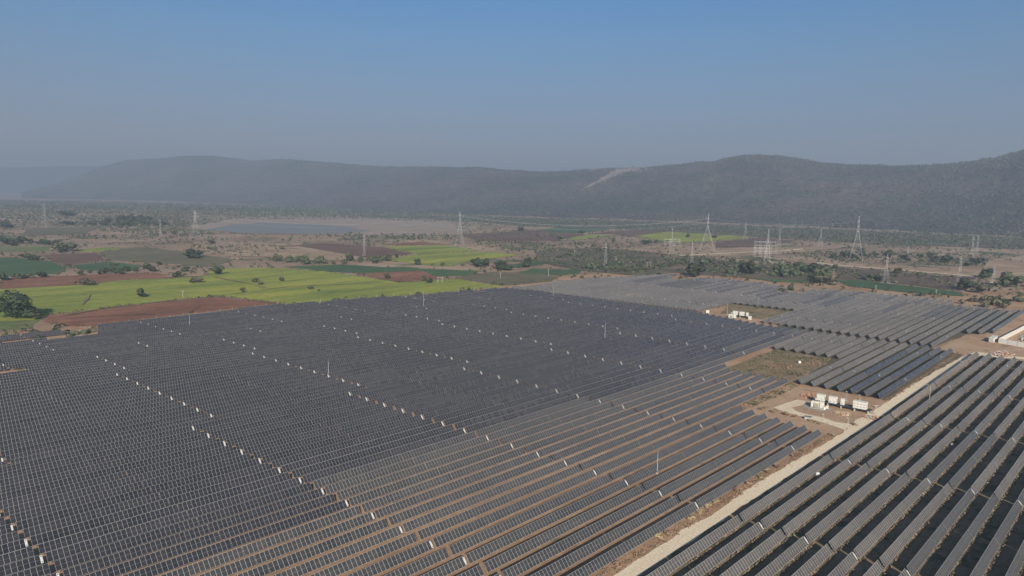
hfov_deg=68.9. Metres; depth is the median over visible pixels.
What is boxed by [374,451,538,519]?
solar tracker
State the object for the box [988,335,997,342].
shipping container
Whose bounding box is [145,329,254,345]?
solar tracker
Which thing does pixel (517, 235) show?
bare ground
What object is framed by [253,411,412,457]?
solar tracker
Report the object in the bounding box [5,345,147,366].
solar tracker
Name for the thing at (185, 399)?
solar tracker
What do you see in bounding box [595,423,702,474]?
solar tracker
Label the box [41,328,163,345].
solar tracker
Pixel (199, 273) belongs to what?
bare ground
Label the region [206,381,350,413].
solar tracker
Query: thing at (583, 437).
solar tracker
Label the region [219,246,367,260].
bare ground
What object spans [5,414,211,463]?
solar tracker
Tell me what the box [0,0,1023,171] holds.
sky
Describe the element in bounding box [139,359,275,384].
solar tracker
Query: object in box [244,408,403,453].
solar tracker
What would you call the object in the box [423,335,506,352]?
solar tracker
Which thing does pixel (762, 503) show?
solar tracker
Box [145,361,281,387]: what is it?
solar tracker
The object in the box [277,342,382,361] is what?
solar tracker
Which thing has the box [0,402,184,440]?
solar tracker
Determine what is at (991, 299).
tree
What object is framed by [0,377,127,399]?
solar tracker
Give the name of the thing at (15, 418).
solar tracker
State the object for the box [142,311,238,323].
solar tracker
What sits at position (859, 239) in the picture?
transmission tower
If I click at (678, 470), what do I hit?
solar tracker
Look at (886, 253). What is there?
tree
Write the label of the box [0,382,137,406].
solar tracker
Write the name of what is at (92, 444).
solar tracker
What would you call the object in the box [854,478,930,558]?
solar tracker
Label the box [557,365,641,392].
solar tracker
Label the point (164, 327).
solar tracker
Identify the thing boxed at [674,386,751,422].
solar tracker
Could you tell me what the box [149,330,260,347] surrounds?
solar tracker
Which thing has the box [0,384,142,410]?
solar tracker
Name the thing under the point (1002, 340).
boundary wall
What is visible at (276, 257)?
tree
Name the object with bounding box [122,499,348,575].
solar tracker
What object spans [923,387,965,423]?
solar tracker
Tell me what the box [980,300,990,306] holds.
tree
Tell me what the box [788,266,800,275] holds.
tree
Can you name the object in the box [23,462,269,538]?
solar tracker
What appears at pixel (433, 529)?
solar tracker
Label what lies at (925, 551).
solar tracker
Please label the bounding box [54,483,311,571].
solar tracker
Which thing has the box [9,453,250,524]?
solar tracker
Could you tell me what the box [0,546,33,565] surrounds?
solar tracker
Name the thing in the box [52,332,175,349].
solar tracker
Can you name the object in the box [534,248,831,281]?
scrub floor
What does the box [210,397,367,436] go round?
solar tracker
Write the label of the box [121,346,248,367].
solar tracker
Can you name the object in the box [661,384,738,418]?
solar tracker
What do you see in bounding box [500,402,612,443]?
solar tracker
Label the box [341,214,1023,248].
woodland floor
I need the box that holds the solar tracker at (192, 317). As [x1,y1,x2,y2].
[146,312,241,324]
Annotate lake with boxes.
[204,222,371,233]
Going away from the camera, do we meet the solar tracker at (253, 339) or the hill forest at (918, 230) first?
the solar tracker at (253, 339)
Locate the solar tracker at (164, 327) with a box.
[161,315,258,328]
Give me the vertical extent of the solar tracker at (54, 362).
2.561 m
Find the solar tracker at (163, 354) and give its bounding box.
[112,343,238,363]
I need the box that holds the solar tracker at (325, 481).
[313,432,476,488]
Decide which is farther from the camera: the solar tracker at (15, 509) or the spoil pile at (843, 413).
the spoil pile at (843, 413)
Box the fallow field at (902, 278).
[835,268,975,290]
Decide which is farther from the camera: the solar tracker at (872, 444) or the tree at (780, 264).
the tree at (780, 264)
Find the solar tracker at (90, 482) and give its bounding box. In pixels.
[0,445,232,510]
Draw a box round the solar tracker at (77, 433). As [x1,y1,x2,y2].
[0,408,197,451]
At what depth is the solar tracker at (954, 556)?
182.10 m
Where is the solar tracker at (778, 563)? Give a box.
[756,536,808,575]
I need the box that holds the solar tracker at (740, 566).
[720,529,785,575]
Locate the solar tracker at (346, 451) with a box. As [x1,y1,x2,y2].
[281,421,443,472]
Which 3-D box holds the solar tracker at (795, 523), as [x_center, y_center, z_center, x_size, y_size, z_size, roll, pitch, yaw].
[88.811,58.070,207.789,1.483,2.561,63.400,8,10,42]
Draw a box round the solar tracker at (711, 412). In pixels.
[687,389,763,424]
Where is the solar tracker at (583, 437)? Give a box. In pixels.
[538,411,648,456]
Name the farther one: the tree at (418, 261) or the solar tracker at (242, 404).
the tree at (418, 261)
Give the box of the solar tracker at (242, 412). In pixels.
[219,385,364,418]
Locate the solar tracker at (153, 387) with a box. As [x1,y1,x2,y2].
[150,363,288,389]
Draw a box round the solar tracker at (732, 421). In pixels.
[715,409,754,430]
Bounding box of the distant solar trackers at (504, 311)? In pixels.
[0,273,1023,575]
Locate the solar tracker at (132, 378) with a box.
[129,356,264,380]
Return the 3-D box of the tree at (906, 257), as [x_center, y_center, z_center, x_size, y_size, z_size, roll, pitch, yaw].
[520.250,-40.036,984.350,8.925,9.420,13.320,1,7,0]
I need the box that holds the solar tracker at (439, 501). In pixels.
[388,456,552,524]
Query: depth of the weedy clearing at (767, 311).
538.10 m
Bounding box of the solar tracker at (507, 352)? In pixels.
[468,343,550,362]
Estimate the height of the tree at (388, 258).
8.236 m
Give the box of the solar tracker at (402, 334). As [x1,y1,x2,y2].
[371,325,454,340]
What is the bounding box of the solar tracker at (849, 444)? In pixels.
[830,414,892,459]
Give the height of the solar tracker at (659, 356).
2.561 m
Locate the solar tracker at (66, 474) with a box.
[0,437,216,493]
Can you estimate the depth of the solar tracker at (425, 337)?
427.91 m
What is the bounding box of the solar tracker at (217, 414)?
[213,383,358,417]
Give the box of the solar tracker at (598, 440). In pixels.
[552,414,661,461]
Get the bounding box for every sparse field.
[99,247,233,265]
[459,272,558,285]
[636,270,672,275]
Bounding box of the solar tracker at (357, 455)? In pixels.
[292,424,453,477]
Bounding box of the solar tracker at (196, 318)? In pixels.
[149,313,246,325]
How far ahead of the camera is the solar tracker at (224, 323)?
460.55 m
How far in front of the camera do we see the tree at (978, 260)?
943.18 m
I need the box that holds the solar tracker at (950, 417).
[940,389,980,426]
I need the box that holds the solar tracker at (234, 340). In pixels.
[230,326,328,342]
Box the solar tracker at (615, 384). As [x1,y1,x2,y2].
[578,369,661,397]
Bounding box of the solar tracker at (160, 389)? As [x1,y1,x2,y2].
[156,364,294,392]
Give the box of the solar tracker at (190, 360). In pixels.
[131,349,259,370]
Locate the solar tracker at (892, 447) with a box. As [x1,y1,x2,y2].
[867,420,925,468]
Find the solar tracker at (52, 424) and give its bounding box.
[0,399,177,436]
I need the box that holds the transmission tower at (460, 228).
[455,214,464,244]
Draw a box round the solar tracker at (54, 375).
[0,364,118,384]
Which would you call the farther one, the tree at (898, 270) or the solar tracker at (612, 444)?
the tree at (898, 270)
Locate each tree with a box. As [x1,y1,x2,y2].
[0,220,13,227]
[0,236,15,244]
[0,272,9,279]
[0,290,41,317]
[7,241,17,245]
[12,273,32,278]
[18,236,27,243]
[18,253,30,257]
[28,254,40,259]
[30,313,41,318]
[36,271,47,276]
[44,239,50,244]
[51,241,78,250]
[57,210,77,215]
[58,221,77,223]
[78,278,95,284]
[86,220,96,225]
[99,267,108,273]
[116,215,135,219]
[116,269,123,273]
[119,218,130,225]
[122,266,130,271]
[136,288,146,296]
[139,219,149,224]
[141,262,151,267]
[172,271,180,276]
[180,266,190,271]
[181,249,203,257]
[189,276,203,282]
[210,266,224,274]
[272,253,282,260]
[285,255,292,261]
[299,254,310,262]
[312,258,320,262]
[345,253,353,260]
[384,254,391,260]
[413,259,420,264]
[470,257,479,264]
[475,260,483,265]
[483,258,489,264]
[494,261,505,268]
[505,264,514,270]
[522,257,532,266]
[641,239,651,243]
[685,262,705,276]
[738,261,755,273]
[769,270,778,275]
[772,263,793,269]
[777,266,788,274]
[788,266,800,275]
[794,261,810,271]
[807,263,822,271]
[812,272,829,276]
[813,268,825,273]
[813,275,831,281]
[820,265,832,271]
[830,278,838,284]
[839,251,848,256]
[859,275,874,279]
[874,275,883,280]
[883,251,891,256]
[893,268,901,273]
[903,254,910,260]
[941,255,952,261]
[956,278,976,289]
[969,257,982,263]
[970,284,990,292]
[978,268,994,276]
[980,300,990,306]
[986,296,998,304]
[992,299,1001,305]
[995,294,1007,301]
[998,271,1023,285]
[1012,296,1023,301]
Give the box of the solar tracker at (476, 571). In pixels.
[458,565,483,575]
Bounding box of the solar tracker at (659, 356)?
[631,344,696,366]
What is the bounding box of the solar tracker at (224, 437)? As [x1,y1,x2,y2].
[218,400,375,440]
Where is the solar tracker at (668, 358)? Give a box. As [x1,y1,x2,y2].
[641,345,705,367]
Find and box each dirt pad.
[727,314,762,324]
[739,385,886,434]
[940,313,1023,359]
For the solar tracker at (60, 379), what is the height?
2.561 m
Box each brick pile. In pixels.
[863,415,881,420]
[991,350,1014,356]
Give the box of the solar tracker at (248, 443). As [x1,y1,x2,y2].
[235,405,393,448]
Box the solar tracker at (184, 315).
[139,310,233,322]
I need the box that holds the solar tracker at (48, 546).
[38,472,290,554]
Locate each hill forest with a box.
[21,154,1023,237]
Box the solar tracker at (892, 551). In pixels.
[880,483,952,566]
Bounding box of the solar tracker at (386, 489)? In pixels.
[349,443,512,506]
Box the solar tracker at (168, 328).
[165,316,263,330]
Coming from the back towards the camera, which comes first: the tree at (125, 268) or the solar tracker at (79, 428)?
the tree at (125, 268)
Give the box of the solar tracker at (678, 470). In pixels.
[643,434,746,490]
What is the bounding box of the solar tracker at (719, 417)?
[701,406,742,427]
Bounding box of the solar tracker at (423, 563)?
[384,548,448,575]
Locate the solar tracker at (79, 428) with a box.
[0,405,190,445]
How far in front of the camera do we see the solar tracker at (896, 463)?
248.08 m
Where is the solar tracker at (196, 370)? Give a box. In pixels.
[134,357,269,382]
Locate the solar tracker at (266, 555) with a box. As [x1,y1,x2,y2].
[198,512,374,575]
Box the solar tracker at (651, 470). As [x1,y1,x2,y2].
[627,430,730,485]
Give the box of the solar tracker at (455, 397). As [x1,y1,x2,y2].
[404,379,517,411]
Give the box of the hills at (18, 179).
[0,166,102,192]
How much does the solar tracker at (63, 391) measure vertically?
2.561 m
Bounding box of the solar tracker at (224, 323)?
[169,317,267,331]
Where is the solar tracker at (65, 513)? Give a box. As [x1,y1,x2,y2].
[16,458,260,530]
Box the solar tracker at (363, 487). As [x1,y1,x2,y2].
[336,439,500,499]
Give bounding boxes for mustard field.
[0,268,502,320]
[77,247,121,251]
[385,252,518,265]
[387,245,481,253]
[567,235,611,239]
[635,232,750,242]
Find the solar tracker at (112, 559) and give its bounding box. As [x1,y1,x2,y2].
[62,488,323,575]
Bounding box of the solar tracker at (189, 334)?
[136,326,245,342]
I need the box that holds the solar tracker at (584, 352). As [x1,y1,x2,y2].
[576,335,643,355]
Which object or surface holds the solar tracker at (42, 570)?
on the site ground at (718, 310)
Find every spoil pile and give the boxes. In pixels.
[799,393,813,398]
[833,411,850,415]
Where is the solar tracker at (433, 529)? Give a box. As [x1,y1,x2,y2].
[417,465,580,540]
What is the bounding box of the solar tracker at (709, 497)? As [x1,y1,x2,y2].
[696,445,793,507]
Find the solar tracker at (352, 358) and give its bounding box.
[302,347,408,368]
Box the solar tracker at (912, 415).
[907,385,950,420]
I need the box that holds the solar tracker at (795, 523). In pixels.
[782,463,869,536]
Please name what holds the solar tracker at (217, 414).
on the site ground at (718, 310)
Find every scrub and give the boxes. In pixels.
[0,200,1023,340]
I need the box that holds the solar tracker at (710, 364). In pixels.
[681,351,744,376]
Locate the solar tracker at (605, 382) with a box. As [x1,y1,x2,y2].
[568,367,650,395]
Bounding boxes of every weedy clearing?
[721,304,790,318]
[727,349,830,383]
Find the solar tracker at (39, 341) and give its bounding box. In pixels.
[38,327,158,343]
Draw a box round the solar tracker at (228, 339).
[225,325,324,340]
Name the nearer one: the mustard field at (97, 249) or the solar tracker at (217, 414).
the solar tracker at (217, 414)
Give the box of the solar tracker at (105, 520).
[30,467,280,546]
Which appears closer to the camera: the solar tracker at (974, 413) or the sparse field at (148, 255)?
the solar tracker at (974, 413)
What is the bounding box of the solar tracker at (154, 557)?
[84,493,335,575]
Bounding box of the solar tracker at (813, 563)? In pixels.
[792,544,832,575]
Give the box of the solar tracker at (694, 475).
[660,438,761,496]
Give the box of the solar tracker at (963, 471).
[949,434,996,487]
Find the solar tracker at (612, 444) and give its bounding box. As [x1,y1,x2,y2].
[566,417,674,466]
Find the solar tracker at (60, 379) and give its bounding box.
[0,368,128,390]
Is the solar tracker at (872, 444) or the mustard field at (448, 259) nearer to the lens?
the solar tracker at (872, 444)
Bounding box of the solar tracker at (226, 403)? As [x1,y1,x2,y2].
[199,378,343,411]
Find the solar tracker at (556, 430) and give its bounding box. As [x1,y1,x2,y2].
[513,405,624,447]
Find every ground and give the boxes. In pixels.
[0,192,1023,332]
[0,272,1023,575]
[162,270,205,276]
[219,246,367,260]
[459,230,585,240]
[620,245,850,256]
[639,356,1023,575]
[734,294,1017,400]
[754,255,1023,281]
[772,284,958,301]
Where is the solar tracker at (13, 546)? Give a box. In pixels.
[0,538,27,554]
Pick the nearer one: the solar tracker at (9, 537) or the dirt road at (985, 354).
the solar tracker at (9, 537)
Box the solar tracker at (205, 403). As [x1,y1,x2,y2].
[193,376,335,407]
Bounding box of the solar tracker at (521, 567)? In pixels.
[502,490,661,575]
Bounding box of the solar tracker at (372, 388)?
[351,367,464,394]
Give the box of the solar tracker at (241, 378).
[162,366,301,394]
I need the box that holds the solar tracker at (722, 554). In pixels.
[683,522,763,575]
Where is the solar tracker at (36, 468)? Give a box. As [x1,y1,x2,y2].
[0,429,200,479]
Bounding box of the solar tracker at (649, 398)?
[623,377,704,409]
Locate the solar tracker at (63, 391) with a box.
[0,379,131,403]
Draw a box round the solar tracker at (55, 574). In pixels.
[46,572,58,575]
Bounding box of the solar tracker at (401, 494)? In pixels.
[361,447,525,511]
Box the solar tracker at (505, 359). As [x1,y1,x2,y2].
[465,348,551,369]
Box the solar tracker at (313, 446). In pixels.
[262,414,422,462]
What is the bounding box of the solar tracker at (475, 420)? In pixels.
[454,391,567,428]
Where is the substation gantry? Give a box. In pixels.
[754,240,776,253]
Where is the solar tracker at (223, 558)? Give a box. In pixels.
[160,505,360,575]
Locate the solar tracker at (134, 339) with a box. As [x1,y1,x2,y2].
[55,333,179,349]
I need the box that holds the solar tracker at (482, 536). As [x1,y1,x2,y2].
[449,474,611,554]
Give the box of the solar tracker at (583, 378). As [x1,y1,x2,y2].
[547,363,631,389]
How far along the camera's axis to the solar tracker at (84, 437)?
247.70 m
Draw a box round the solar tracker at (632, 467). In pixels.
[611,427,715,480]
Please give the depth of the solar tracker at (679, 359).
379.16 m
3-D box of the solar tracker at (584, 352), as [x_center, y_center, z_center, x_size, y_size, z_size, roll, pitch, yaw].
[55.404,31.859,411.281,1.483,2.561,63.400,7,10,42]
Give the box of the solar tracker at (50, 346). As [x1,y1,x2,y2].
[48,330,171,348]
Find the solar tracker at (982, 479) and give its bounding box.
[971,437,1015,493]
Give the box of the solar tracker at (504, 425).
[477,397,588,436]
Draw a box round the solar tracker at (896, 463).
[887,423,942,472]
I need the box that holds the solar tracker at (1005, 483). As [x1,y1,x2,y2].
[994,451,1023,499]
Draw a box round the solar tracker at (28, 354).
[0,340,133,358]
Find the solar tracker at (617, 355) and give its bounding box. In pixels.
[603,340,669,360]
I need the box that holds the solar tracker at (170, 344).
[153,331,264,347]
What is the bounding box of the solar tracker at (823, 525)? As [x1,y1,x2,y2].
[805,468,889,542]
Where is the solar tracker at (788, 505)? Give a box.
[761,459,850,529]
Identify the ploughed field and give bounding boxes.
[0,273,176,288]
[43,297,275,325]
[44,253,104,264]
[283,243,409,256]
[356,271,438,281]
[392,241,437,244]
[593,230,664,236]
[715,238,792,247]
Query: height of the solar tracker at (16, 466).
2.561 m
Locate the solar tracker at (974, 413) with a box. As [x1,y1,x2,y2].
[957,392,995,430]
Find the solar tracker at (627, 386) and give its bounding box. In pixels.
[589,371,671,400]
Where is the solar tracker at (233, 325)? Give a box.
[177,319,276,333]
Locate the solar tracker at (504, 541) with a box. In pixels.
[466,479,627,563]
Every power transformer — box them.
[728,313,735,318]
[810,398,824,409]
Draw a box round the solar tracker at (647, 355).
[621,342,687,364]
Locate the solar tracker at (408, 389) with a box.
[368,371,481,400]
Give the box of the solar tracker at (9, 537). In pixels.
[0,531,19,544]
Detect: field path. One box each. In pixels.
[39,296,277,319]
[138,304,271,320]
[224,282,373,294]
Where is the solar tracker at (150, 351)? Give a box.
[104,340,228,360]
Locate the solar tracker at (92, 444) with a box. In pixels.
[10,416,217,464]
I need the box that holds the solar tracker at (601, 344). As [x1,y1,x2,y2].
[568,334,636,353]
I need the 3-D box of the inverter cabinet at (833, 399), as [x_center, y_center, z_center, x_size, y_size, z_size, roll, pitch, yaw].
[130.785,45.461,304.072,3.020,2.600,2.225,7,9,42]
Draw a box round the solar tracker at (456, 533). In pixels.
[433,469,596,547]
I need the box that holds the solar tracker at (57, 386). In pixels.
[0,375,121,396]
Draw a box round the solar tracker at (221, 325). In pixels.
[173,318,272,332]
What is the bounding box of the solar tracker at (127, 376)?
[124,354,257,378]
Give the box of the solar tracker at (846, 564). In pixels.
[828,552,857,575]
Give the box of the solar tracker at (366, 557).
[310,533,416,575]
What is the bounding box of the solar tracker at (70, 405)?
[0,389,153,418]
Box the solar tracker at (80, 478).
[0,441,225,500]
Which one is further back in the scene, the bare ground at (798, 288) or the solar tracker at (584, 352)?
the bare ground at (798, 288)
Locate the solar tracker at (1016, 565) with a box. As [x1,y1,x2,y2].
[1005,540,1023,575]
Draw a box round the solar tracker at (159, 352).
[108,341,233,361]
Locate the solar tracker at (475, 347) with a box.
[437,337,521,355]
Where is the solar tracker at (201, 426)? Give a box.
[195,392,350,429]
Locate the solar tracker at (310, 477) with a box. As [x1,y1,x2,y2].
[302,428,465,482]
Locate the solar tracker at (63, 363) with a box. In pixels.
[28,357,100,369]
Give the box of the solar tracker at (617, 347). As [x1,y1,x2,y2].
[585,337,652,356]
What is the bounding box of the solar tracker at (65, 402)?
[0,386,148,414]
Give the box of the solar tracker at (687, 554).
[647,515,741,575]
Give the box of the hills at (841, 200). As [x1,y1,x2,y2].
[21,151,1023,235]
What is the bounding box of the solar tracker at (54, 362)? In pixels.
[24,356,97,368]
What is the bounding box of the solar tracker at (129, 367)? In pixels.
[126,347,254,369]
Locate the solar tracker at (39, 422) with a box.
[0,396,172,431]
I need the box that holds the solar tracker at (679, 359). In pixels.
[651,347,714,369]
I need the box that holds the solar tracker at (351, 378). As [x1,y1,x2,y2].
[344,357,451,381]
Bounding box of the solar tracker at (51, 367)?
[0,359,105,375]
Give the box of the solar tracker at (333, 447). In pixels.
[271,418,432,467]
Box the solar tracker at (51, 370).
[0,361,109,378]
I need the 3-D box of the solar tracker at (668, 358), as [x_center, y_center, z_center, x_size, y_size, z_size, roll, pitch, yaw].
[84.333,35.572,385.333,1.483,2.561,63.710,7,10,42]
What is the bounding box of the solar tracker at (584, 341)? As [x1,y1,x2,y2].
[552,332,620,349]
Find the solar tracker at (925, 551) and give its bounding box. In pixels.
[906,488,974,575]
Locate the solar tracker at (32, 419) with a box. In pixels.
[0,394,164,427]
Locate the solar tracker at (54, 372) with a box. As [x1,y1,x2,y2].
[0,363,114,381]
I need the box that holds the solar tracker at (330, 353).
[283,343,388,363]
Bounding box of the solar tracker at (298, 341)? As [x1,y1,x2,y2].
[256,332,356,349]
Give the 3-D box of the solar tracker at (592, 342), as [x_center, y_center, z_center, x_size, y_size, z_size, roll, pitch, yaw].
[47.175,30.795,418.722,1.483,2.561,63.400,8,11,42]
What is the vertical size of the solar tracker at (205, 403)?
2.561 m
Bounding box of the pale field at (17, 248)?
[0,246,50,251]
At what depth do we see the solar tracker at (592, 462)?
246.13 m
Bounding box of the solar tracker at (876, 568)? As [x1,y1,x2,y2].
[863,560,883,575]
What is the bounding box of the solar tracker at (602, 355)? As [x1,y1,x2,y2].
[594,338,660,358]
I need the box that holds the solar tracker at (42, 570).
[8,563,50,575]
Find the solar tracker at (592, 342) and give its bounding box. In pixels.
[560,333,628,351]
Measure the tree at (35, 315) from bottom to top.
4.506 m
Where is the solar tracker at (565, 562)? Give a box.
[531,496,679,575]
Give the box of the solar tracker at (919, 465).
[907,426,959,477]
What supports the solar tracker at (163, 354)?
on the site ground at (718, 310)
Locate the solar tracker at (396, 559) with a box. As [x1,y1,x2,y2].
[347,540,433,575]
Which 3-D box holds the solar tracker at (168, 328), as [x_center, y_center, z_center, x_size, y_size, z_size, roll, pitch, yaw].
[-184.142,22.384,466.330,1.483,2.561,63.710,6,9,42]
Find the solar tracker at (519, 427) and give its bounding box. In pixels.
[488,399,600,439]
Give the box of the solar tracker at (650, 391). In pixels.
[611,375,692,406]
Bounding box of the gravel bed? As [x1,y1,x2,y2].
[803,404,831,411]
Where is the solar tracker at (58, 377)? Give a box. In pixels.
[0,366,124,387]
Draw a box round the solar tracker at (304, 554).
[235,519,387,575]
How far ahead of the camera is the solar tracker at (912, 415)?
303.40 m
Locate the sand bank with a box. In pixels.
[189,215,478,236]
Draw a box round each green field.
[0,257,66,275]
[70,262,140,270]
[283,264,479,276]
[513,261,542,266]
[518,269,581,274]
[537,227,608,232]
[743,277,809,282]
[839,280,963,295]
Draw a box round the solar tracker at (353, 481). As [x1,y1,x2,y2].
[325,435,488,493]
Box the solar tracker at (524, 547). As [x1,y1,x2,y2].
[484,485,644,572]
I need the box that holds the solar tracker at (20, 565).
[0,555,43,575]
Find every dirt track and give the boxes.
[680,249,798,255]
[814,262,978,276]
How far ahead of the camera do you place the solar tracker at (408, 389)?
317.61 m
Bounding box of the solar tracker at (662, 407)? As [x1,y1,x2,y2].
[648,382,726,414]
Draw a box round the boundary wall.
[998,326,1023,346]
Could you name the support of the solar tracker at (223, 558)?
on the site ground at (718, 310)
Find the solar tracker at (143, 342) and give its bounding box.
[140,328,250,344]
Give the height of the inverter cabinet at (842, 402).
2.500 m
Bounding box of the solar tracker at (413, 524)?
[402,460,566,533]
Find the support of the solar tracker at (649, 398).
on the site ground at (718, 310)
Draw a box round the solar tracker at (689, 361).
[661,348,724,371]
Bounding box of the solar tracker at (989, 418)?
[975,395,1010,433]
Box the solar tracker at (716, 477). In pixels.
[678,441,777,501]
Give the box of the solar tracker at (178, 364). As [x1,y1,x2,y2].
[119,352,252,376]
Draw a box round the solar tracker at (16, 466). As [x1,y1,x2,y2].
[0,426,193,472]
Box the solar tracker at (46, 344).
[45,329,166,346]
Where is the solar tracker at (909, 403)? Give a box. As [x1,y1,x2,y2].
[891,382,936,417]
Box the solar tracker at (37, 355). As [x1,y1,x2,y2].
[0,342,138,362]
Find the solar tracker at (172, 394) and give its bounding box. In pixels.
[167,368,307,397]
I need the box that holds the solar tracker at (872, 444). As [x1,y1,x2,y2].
[849,417,908,463]
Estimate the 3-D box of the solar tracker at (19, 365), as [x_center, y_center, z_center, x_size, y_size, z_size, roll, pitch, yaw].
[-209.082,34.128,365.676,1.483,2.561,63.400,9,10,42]
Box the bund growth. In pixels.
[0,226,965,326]
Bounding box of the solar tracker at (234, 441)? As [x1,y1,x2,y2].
[227,402,384,444]
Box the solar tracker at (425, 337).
[390,329,472,344]
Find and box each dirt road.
[614,352,984,575]
[774,400,850,429]
[982,353,1023,358]
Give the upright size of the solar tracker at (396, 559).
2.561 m
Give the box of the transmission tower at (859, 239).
[849,216,862,257]
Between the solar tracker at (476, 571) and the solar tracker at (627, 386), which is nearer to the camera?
the solar tracker at (476, 571)
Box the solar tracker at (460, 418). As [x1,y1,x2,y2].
[443,389,557,425]
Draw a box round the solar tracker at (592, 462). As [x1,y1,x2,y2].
[580,420,687,469]
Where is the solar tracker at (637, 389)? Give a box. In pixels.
[600,373,682,402]
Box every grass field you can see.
[0,320,38,330]
[19,226,97,235]
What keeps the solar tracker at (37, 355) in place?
on the site ground at (718, 310)
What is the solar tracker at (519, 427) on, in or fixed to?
on the site ground at (718, 310)
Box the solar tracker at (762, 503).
[740,454,832,522]
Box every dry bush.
[613,560,620,566]
[655,532,663,539]
[696,508,703,513]
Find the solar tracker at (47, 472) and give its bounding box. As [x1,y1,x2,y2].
[0,433,209,486]
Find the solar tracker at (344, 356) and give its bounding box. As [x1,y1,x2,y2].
[296,346,401,366]
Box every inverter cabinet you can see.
[817,393,825,401]
[828,395,837,403]
[840,398,844,404]
[853,400,867,409]
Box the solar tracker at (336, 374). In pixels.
[330,353,436,376]
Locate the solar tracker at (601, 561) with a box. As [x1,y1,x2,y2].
[567,502,698,575]
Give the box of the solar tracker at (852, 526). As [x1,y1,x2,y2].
[829,473,909,550]
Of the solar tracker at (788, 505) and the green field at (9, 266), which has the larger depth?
the green field at (9, 266)
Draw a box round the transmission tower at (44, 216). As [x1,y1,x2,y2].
[41,203,48,227]
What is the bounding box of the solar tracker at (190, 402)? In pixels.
[186,374,328,405]
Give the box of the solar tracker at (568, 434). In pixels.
[525,408,636,451]
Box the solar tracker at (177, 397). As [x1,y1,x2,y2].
[174,370,314,399]
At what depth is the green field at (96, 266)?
815.57 m
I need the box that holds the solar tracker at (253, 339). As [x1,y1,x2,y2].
[235,327,334,343]
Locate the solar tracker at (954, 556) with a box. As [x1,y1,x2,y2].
[935,494,998,575]
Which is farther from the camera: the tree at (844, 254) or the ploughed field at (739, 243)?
the ploughed field at (739, 243)
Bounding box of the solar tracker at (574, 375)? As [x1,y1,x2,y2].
[537,361,621,387]
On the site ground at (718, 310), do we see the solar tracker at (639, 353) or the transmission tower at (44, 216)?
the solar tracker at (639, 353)
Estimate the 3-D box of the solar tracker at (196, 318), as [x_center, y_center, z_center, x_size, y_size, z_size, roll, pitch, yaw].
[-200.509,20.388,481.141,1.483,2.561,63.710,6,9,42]
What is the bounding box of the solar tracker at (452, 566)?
[421,556,466,575]
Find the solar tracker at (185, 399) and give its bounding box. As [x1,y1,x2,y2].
[180,372,320,402]
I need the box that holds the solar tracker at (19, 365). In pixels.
[9,346,150,369]
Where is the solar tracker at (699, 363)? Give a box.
[671,350,734,374]
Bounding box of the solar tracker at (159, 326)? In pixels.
[157,314,254,327]
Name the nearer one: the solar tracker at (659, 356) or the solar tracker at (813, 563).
the solar tracker at (813, 563)
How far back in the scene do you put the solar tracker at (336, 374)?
354.38 m
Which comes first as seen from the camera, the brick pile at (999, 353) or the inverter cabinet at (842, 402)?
the inverter cabinet at (842, 402)
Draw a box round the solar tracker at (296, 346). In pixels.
[254,336,358,354]
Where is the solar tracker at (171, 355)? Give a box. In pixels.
[117,344,243,365]
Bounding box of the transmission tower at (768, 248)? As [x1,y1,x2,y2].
[764,229,770,261]
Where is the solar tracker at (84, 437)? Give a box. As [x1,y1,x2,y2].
[0,410,204,459]
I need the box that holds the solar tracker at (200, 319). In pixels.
[153,314,250,326]
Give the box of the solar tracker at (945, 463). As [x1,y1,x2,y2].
[927,430,977,482]
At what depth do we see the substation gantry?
1081.79 m
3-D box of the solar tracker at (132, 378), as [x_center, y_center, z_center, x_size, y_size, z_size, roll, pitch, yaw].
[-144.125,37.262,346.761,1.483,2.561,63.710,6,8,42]
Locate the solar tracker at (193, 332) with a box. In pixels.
[182,320,281,333]
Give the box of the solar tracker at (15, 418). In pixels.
[0,391,159,422]
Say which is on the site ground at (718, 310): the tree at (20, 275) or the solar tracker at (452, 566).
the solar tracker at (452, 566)
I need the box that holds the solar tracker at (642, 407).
[635,380,715,412]
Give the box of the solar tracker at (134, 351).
[99,339,223,358]
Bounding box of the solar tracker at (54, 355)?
[2,343,142,364]
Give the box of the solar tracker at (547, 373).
[518,358,603,382]
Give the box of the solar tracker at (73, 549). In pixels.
[46,477,301,562]
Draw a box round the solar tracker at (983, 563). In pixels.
[970,500,1022,575]
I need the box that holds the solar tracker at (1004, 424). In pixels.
[993,398,1023,437]
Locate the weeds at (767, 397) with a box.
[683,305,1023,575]
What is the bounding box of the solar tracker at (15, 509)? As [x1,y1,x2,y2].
[3,449,242,517]
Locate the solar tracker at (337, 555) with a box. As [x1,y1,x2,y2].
[273,525,402,575]
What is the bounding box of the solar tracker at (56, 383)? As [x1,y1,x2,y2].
[0,373,117,393]
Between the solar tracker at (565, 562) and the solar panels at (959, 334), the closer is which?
the solar tracker at (565, 562)
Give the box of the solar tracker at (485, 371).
[482,351,568,373]
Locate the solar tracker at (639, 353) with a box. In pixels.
[612,341,678,362]
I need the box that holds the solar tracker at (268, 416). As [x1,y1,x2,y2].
[203,394,357,432]
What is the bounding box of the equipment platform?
[822,398,873,413]
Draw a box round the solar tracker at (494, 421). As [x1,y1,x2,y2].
[465,394,578,432]

